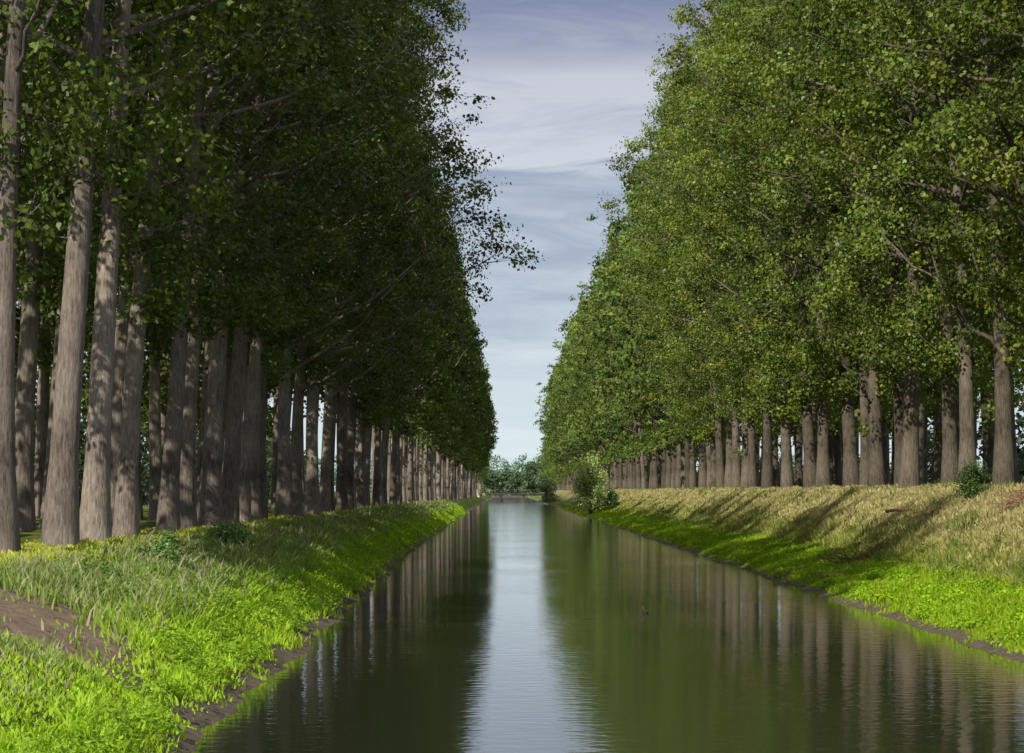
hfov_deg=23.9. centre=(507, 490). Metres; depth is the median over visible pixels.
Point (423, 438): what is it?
poplar tree
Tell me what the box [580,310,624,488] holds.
poplar tree
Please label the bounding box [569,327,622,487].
poplar tree
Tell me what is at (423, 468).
poplar tree
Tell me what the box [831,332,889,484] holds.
poplar tree
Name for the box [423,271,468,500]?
poplar tree
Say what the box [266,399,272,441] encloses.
poplar tree
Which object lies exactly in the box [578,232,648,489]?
poplar tree
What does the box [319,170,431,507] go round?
poplar tree
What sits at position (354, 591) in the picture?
driftwood
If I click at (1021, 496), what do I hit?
dead brushwood
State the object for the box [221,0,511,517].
poplar tree
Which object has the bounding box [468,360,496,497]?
poplar tree
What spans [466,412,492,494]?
poplar tree
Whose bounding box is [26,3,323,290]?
poplar tree
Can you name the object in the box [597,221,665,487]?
poplar tree
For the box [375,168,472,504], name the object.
poplar tree
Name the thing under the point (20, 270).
poplar tree
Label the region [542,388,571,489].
poplar tree
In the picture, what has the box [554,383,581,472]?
poplar tree
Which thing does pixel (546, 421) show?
poplar tree
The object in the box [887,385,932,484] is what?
poplar tree
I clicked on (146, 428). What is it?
poplar tree
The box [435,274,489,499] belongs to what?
poplar tree
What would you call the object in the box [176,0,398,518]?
poplar tree
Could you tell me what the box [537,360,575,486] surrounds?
poplar tree
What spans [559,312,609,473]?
poplar tree
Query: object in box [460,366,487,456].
poplar tree
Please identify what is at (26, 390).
poplar tree
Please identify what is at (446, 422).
poplar tree
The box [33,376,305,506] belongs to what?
field hedge
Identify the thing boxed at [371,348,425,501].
poplar tree
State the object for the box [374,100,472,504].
poplar tree
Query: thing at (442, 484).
poplar tree
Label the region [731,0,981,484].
poplar tree
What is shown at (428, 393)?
poplar tree
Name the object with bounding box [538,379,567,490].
poplar tree
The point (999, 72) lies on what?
poplar tree
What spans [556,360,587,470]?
poplar tree
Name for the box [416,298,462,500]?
poplar tree
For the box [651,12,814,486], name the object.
poplar tree
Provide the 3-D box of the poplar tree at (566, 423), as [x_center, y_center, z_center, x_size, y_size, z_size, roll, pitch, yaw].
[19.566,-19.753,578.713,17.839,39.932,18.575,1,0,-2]
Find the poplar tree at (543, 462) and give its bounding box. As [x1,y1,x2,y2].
[537,437,552,480]
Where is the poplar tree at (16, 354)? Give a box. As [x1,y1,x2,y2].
[15,19,104,365]
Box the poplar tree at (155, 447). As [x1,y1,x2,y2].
[45,11,307,519]
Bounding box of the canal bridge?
[476,489,543,500]
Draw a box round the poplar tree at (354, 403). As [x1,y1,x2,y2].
[309,6,470,508]
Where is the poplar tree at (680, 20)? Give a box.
[657,0,857,463]
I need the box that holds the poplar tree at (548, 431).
[535,355,568,489]
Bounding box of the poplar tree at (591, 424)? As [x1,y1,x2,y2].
[568,276,618,488]
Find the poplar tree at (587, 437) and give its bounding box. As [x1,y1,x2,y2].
[570,360,609,478]
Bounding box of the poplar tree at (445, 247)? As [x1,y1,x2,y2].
[357,126,453,504]
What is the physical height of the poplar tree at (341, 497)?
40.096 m
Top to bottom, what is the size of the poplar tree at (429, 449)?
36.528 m
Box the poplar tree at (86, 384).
[81,304,116,405]
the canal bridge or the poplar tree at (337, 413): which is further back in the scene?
the canal bridge
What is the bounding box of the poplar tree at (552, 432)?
[536,370,573,483]
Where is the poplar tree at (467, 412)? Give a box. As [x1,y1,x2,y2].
[443,362,487,499]
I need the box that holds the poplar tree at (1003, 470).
[774,0,1023,484]
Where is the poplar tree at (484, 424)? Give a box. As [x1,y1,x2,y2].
[463,391,491,464]
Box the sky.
[15,0,1023,490]
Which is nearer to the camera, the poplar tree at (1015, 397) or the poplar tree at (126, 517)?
the poplar tree at (126, 517)
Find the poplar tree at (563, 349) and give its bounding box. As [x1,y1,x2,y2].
[555,294,602,487]
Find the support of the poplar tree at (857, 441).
on the ground at (24, 620)
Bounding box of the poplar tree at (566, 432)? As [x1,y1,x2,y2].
[550,358,583,472]
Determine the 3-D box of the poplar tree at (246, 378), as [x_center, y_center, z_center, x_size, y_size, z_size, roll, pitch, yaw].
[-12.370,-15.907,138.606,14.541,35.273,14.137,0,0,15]
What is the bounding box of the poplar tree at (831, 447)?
[767,113,857,479]
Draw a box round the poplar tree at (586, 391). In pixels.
[572,247,622,488]
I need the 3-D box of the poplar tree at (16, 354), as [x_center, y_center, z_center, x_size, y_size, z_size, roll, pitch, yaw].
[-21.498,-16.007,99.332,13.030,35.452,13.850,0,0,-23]
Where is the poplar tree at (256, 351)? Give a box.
[180,0,445,521]
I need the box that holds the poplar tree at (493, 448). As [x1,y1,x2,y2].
[476,400,498,492]
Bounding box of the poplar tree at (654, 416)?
[589,219,665,487]
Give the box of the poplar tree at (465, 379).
[427,296,471,500]
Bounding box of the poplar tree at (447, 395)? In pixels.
[413,226,473,457]
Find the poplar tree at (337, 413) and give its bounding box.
[323,215,426,441]
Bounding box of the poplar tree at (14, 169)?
[0,0,132,552]
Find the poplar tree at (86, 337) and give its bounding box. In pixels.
[15,202,96,367]
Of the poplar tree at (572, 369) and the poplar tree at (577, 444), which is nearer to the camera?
the poplar tree at (572, 369)
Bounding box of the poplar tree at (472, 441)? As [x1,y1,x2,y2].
[459,355,487,492]
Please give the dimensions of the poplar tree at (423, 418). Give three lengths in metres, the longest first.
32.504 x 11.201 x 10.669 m
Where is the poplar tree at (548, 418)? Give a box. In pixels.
[546,358,577,474]
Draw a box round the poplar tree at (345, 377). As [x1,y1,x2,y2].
[277,0,469,510]
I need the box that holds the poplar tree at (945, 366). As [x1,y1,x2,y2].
[794,0,1023,484]
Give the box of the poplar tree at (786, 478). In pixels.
[667,0,837,487]
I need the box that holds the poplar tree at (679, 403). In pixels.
[615,137,742,486]
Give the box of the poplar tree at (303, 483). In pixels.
[272,195,390,507]
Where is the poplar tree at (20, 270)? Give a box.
[0,0,175,298]
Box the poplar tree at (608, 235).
[602,145,676,487]
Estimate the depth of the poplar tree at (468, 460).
553.64 m
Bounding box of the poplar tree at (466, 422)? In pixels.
[435,303,486,498]
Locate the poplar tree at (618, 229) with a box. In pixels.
[586,141,677,487]
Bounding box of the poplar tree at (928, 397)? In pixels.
[815,1,1021,455]
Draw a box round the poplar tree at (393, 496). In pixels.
[389,147,468,504]
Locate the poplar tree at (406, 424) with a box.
[389,186,473,504]
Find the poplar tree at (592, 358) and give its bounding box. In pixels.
[570,247,646,488]
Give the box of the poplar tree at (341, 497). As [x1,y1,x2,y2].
[295,21,487,510]
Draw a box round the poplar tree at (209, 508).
[131,0,435,526]
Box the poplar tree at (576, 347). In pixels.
[562,283,610,484]
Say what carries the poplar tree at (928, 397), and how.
on the ground at (24, 620)
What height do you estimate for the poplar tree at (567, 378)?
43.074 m
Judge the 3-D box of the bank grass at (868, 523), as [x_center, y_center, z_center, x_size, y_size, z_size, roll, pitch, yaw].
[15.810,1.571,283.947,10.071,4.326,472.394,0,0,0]
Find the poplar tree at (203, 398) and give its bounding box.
[109,1,427,507]
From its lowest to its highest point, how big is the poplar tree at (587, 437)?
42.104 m
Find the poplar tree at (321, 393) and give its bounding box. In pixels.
[319,212,425,402]
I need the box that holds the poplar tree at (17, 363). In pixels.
[15,112,96,405]
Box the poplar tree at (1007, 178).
[832,0,1023,322]
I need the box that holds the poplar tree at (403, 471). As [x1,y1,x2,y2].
[402,217,454,502]
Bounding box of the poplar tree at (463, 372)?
[418,250,481,500]
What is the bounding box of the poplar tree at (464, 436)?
[447,301,481,449]
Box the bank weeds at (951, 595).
[601,501,1023,645]
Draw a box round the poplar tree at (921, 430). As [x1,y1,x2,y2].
[806,132,971,484]
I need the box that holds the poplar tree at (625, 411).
[596,260,661,488]
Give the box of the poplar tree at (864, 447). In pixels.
[738,0,939,484]
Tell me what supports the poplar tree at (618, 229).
on the ground at (24, 620)
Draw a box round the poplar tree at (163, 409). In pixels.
[82,261,172,413]
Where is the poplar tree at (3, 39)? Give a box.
[0,0,115,113]
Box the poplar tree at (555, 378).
[545,341,582,467]
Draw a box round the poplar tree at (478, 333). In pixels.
[432,263,486,499]
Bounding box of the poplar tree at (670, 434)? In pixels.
[603,143,701,487]
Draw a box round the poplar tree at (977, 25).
[857,0,1023,164]
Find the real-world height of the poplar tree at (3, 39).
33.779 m
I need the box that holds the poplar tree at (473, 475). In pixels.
[472,419,490,496]
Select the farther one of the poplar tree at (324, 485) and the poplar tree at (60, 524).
the poplar tree at (324, 485)
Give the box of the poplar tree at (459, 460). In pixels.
[454,390,487,499]
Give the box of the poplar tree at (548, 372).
[533,370,564,489]
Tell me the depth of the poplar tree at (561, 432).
614.17 m
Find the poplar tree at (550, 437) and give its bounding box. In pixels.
[535,400,566,477]
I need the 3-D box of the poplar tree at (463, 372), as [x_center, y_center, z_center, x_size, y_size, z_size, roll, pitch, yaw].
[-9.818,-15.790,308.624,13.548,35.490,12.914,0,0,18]
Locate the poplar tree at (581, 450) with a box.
[553,336,590,468]
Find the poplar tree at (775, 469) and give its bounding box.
[723,288,792,486]
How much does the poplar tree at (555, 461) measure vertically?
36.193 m
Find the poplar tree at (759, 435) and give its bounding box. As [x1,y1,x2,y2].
[755,367,829,473]
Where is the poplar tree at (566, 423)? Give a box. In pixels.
[552,345,591,469]
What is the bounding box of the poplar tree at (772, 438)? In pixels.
[720,317,792,486]
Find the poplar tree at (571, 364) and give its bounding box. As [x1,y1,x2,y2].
[555,268,614,488]
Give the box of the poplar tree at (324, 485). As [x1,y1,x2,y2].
[278,2,502,511]
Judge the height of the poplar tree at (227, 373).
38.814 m
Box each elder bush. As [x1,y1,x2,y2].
[135,525,187,566]
[206,517,250,545]
[953,457,992,498]
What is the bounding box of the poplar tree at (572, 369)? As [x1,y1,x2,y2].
[568,266,616,481]
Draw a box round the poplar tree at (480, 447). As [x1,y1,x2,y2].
[467,411,492,468]
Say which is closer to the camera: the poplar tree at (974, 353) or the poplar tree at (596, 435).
the poplar tree at (974, 353)
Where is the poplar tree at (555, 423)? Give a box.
[550,413,577,474]
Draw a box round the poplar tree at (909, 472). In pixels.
[712,0,1016,488]
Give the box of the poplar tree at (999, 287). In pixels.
[799,0,1023,418]
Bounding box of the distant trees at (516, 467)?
[147,453,980,492]
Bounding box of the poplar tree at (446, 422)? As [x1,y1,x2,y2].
[418,282,464,450]
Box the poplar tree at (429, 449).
[428,264,478,499]
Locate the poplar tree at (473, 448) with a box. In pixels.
[458,370,484,476]
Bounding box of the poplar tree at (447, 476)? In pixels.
[446,318,488,499]
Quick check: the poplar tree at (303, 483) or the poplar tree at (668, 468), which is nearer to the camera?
the poplar tree at (303, 483)
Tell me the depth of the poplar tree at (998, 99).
79.58 m
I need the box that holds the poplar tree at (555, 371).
[553,340,588,472]
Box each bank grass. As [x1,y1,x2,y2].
[0,497,467,752]
[560,478,1023,654]
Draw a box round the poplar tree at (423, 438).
[414,244,462,501]
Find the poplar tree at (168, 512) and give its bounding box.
[45,0,356,532]
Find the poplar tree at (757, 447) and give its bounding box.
[692,304,789,486]
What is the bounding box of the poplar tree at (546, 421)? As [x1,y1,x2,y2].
[541,371,568,482]
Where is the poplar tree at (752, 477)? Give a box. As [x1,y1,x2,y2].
[658,0,780,488]
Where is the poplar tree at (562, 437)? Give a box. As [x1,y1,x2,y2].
[548,357,589,470]
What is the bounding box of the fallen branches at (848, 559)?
[807,514,905,563]
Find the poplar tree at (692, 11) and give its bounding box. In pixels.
[609,0,825,485]
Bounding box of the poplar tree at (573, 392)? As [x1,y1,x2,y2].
[565,332,609,469]
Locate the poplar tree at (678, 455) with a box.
[588,153,697,488]
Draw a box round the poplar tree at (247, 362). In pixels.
[169,51,373,365]
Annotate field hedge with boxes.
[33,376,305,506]
[696,404,1023,487]
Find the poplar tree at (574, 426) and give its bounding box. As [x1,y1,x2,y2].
[560,334,609,488]
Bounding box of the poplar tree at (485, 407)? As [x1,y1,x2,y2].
[449,305,491,491]
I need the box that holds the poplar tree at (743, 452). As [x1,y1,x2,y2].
[596,15,773,486]
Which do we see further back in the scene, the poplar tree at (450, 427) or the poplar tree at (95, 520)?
the poplar tree at (450, 427)
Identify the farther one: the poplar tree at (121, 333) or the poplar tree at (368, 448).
the poplar tree at (368, 448)
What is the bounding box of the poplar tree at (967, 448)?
[743,0,1023,482]
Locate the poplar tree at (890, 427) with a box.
[779,31,931,484]
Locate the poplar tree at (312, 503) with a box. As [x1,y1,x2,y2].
[267,0,544,514]
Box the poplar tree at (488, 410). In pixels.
[458,336,491,498]
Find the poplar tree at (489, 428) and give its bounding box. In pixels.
[465,404,492,497]
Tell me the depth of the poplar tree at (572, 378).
500.38 m
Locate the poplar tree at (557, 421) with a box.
[550,382,578,473]
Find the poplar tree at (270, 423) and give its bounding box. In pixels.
[266,403,290,503]
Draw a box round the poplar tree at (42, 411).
[15,7,117,517]
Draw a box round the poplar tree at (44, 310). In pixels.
[16,0,226,526]
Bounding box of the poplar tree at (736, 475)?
[624,19,762,487]
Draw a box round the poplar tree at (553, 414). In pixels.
[546,356,577,476]
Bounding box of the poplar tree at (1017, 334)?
[994,272,1023,405]
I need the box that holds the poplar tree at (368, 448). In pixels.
[319,124,440,505]
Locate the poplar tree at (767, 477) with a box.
[655,1,800,488]
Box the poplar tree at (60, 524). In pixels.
[0,0,271,546]
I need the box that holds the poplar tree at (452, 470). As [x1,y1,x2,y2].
[450,377,482,499]
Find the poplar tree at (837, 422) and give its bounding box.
[749,54,859,486]
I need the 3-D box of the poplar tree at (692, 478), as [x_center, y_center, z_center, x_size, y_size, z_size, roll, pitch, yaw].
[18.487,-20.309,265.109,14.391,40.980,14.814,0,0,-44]
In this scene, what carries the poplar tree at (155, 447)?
on the ground at (24, 620)
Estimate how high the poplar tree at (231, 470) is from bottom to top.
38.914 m
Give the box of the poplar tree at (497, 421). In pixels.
[475,405,498,496]
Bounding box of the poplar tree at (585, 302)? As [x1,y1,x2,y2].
[580,213,648,464]
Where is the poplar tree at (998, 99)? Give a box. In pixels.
[907,0,1023,183]
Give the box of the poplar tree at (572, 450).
[554,378,581,473]
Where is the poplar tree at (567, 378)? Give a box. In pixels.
[557,273,612,488]
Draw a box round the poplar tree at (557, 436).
[545,366,570,490]
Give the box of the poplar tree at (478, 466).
[472,428,492,474]
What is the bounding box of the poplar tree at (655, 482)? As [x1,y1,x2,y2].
[588,241,659,489]
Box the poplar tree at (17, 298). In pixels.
[15,94,62,388]
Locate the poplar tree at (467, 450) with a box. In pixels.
[453,367,487,499]
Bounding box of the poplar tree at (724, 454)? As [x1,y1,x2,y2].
[705,430,725,465]
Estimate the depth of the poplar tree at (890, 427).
163.46 m
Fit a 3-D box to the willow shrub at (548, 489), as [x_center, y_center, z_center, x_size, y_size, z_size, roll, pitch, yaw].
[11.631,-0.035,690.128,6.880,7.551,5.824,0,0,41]
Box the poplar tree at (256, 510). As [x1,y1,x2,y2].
[141,0,449,519]
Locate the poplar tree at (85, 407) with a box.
[16,274,93,409]
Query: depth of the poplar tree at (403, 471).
259.68 m
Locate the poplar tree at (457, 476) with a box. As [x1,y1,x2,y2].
[456,415,485,499]
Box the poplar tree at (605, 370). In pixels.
[578,254,647,488]
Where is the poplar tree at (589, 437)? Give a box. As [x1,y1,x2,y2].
[556,314,609,487]
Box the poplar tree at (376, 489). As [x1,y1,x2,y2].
[371,147,457,505]
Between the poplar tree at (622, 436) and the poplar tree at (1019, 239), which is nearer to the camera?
the poplar tree at (1019, 239)
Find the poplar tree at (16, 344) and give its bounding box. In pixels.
[15,6,69,346]
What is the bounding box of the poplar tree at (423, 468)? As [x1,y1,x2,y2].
[422,451,423,485]
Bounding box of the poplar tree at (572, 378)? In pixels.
[560,293,609,478]
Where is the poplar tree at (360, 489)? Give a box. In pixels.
[345,102,460,506]
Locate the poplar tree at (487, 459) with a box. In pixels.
[475,400,497,496]
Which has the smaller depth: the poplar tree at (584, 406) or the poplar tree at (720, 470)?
the poplar tree at (720, 470)
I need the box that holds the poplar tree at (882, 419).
[855,378,891,432]
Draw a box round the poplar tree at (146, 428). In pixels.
[83,307,148,435]
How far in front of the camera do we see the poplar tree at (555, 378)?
655.49 m
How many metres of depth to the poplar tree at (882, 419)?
203.33 m
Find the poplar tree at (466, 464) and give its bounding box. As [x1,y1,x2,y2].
[462,401,493,497]
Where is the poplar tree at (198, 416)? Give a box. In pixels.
[143,277,206,422]
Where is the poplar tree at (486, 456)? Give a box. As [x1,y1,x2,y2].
[474,381,495,496]
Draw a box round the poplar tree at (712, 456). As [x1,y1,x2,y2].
[600,73,743,487]
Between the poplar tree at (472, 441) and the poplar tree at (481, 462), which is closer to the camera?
the poplar tree at (472, 441)
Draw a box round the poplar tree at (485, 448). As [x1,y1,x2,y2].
[472,417,496,468]
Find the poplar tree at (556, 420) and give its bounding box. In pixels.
[544,375,575,469]
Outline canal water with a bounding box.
[190,497,1023,752]
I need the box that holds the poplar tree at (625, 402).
[579,192,661,487]
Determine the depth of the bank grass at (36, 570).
48.29 m
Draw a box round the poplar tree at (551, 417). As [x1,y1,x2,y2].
[546,379,580,473]
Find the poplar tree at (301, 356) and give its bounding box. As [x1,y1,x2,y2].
[267,0,485,516]
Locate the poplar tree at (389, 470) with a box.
[387,395,425,499]
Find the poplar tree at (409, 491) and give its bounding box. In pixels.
[406,178,478,502]
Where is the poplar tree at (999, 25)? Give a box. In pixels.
[997,4,1023,51]
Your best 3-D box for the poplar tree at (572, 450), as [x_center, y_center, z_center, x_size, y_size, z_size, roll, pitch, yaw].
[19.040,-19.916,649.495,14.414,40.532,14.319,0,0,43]
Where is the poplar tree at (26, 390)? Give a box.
[15,0,259,529]
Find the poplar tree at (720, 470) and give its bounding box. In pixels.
[605,15,733,488]
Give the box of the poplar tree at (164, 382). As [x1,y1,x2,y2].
[89,272,200,458]
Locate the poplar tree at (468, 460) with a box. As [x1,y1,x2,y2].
[459,392,487,498]
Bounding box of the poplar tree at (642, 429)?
[589,264,661,488]
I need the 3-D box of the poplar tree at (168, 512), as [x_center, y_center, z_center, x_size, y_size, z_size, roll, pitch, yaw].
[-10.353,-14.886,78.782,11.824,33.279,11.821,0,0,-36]
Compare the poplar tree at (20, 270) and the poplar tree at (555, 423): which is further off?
the poplar tree at (555, 423)
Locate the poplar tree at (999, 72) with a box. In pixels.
[917,52,1023,127]
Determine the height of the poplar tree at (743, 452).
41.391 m
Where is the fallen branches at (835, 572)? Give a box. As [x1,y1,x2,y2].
[810,561,861,578]
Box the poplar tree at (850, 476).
[664,0,934,487]
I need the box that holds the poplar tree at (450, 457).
[449,394,480,494]
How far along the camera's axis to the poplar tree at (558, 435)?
711.07 m
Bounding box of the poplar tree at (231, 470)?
[145,0,408,524]
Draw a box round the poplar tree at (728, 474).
[609,24,761,487]
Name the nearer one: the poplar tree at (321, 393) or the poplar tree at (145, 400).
the poplar tree at (145, 400)
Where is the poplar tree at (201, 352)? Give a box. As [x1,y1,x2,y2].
[172,237,245,397]
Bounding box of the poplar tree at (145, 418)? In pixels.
[85,294,170,427]
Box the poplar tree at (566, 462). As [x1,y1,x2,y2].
[540,376,572,485]
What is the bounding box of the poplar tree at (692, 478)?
[610,126,705,487]
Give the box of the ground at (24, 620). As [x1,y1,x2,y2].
[0,486,1023,752]
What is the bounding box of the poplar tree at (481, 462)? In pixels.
[470,381,495,497]
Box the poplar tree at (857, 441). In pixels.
[830,365,858,463]
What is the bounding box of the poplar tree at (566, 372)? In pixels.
[546,311,595,475]
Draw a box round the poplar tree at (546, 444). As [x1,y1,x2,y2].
[538,395,566,481]
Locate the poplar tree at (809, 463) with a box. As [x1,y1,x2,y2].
[644,0,903,487]
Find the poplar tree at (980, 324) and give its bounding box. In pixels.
[789,0,1023,483]
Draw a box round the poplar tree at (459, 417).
[423,279,478,466]
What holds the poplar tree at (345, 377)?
on the ground at (24, 620)
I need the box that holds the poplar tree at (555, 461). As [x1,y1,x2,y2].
[539,408,566,489]
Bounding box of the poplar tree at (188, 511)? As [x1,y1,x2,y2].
[60,0,418,528]
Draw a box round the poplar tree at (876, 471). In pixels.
[656,0,955,486]
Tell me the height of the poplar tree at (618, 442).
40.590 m
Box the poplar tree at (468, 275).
[381,105,479,502]
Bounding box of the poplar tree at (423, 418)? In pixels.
[391,273,460,501]
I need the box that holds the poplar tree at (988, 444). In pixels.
[806,0,1023,483]
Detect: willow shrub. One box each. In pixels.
[536,478,560,502]
[567,452,611,513]
[603,486,619,509]
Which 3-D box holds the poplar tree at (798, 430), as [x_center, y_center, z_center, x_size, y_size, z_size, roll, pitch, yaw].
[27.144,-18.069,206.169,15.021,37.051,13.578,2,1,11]
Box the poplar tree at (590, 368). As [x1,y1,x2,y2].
[579,256,628,458]
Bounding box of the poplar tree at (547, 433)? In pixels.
[539,376,566,474]
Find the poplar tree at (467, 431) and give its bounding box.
[435,389,478,458]
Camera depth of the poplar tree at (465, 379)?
329.55 m
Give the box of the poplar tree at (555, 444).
[539,388,573,476]
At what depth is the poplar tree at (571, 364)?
464.60 m
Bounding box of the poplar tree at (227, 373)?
[144,0,366,473]
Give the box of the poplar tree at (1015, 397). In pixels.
[909,0,1023,408]
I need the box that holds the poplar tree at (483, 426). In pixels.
[466,364,490,457]
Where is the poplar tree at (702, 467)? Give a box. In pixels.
[597,93,725,487]
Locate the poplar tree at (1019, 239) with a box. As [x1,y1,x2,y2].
[924,0,1023,277]
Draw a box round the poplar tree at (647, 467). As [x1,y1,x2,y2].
[591,311,661,488]
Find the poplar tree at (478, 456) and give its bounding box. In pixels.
[467,383,494,497]
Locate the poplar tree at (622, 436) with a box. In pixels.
[570,251,628,488]
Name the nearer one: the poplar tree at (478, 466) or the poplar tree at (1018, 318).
the poplar tree at (1018, 318)
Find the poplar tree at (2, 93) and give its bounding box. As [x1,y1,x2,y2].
[0,50,26,107]
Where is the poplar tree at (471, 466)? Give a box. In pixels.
[466,434,489,493]
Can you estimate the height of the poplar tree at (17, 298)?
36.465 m
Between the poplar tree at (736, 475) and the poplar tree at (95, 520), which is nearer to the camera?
the poplar tree at (95, 520)
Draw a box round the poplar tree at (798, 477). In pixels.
[727,241,802,486]
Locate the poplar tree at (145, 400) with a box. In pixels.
[86,5,203,412]
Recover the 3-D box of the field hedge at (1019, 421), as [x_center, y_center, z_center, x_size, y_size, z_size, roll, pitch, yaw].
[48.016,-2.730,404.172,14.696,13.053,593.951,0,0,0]
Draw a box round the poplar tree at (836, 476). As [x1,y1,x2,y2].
[770,87,857,485]
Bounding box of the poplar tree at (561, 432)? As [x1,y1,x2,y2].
[547,342,587,485]
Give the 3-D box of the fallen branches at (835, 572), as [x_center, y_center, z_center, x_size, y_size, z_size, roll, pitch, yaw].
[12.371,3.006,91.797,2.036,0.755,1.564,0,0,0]
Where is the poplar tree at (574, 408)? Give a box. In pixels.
[554,328,590,466]
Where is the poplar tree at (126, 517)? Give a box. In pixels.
[5,0,361,536]
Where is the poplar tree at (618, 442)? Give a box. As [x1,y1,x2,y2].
[571,287,627,488]
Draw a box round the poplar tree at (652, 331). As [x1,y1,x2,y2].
[627,31,762,469]
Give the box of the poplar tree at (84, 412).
[36,299,94,416]
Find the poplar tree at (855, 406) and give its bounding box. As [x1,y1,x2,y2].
[782,112,890,423]
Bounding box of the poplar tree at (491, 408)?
[468,375,493,471]
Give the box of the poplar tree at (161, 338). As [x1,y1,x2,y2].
[22,0,321,520]
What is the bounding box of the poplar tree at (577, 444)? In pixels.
[555,335,590,461]
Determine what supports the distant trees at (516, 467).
on the ground at (24, 620)
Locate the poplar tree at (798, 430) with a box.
[739,278,829,433]
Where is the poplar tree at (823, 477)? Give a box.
[677,0,890,487]
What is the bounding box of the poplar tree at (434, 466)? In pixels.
[433,306,480,499]
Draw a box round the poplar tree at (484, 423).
[463,368,492,463]
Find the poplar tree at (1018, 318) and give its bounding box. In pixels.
[1008,299,1023,357]
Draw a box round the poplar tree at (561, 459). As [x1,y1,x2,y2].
[546,388,569,489]
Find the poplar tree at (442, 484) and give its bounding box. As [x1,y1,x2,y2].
[435,357,478,498]
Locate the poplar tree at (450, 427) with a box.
[431,281,478,500]
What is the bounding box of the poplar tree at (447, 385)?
[405,256,457,485]
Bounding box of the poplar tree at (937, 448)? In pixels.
[823,90,1020,484]
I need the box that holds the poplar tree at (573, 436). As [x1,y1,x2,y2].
[548,311,598,486]
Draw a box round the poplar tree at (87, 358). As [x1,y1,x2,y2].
[52,5,149,378]
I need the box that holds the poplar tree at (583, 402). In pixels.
[563,328,609,488]
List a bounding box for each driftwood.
[333,575,370,596]
[763,565,801,578]
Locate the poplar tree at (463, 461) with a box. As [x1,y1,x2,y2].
[461,387,487,498]
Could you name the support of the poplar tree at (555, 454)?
on the ground at (24, 620)
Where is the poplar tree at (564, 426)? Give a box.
[549,363,582,471]
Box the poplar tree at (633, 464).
[586,258,649,488]
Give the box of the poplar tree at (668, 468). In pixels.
[599,181,670,487]
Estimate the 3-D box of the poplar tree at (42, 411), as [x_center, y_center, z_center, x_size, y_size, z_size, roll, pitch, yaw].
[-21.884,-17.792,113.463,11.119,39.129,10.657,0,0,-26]
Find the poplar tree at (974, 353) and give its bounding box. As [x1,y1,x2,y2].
[900,106,1022,407]
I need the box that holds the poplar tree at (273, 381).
[198,170,348,420]
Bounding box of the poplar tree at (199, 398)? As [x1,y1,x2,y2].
[143,285,206,411]
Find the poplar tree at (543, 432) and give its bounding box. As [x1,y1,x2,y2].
[541,399,566,477]
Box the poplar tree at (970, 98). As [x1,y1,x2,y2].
[921,0,1023,221]
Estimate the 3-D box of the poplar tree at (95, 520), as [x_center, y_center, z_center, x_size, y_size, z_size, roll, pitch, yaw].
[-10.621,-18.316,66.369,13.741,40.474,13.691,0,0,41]
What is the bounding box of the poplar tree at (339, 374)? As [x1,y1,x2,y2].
[304,183,408,411]
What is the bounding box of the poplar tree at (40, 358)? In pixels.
[15,0,102,377]
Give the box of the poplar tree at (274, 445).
[268,103,347,509]
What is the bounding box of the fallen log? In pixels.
[885,499,916,512]
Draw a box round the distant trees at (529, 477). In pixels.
[481,461,545,492]
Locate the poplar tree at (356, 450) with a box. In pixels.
[354,392,361,489]
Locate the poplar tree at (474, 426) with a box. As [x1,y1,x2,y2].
[450,314,483,478]
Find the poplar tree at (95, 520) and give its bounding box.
[0,0,317,540]
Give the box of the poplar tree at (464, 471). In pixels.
[463,403,489,497]
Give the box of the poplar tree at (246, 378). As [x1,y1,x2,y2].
[205,48,410,440]
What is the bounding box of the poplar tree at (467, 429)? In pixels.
[444,376,484,498]
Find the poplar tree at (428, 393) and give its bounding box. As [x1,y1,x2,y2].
[413,297,463,501]
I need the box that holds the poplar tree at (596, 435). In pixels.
[565,331,621,487]
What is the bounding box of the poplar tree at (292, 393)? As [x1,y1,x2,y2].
[270,224,371,423]
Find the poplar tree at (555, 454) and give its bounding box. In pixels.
[543,372,574,489]
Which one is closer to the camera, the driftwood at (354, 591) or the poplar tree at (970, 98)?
the driftwood at (354, 591)
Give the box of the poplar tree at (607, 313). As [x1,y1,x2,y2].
[603,190,702,488]
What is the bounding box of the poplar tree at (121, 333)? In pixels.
[24,0,264,523]
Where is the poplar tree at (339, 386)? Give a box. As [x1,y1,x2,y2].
[319,309,399,419]
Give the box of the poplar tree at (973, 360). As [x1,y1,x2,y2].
[926,224,1022,456]
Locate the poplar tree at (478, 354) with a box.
[440,278,483,481]
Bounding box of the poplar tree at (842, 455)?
[841,434,842,483]
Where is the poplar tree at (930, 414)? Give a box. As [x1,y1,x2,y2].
[925,204,949,484]
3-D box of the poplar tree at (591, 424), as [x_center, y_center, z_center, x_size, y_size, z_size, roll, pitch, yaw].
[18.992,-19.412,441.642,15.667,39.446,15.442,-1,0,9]
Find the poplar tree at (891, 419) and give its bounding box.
[884,381,958,431]
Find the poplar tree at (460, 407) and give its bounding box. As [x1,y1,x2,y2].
[435,351,477,446]
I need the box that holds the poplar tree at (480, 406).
[454,324,485,451]
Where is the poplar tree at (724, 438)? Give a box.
[723,283,762,486]
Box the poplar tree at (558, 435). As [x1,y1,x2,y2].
[550,381,576,476]
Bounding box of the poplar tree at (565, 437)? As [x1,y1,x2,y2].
[553,365,584,469]
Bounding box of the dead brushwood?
[980,477,1023,520]

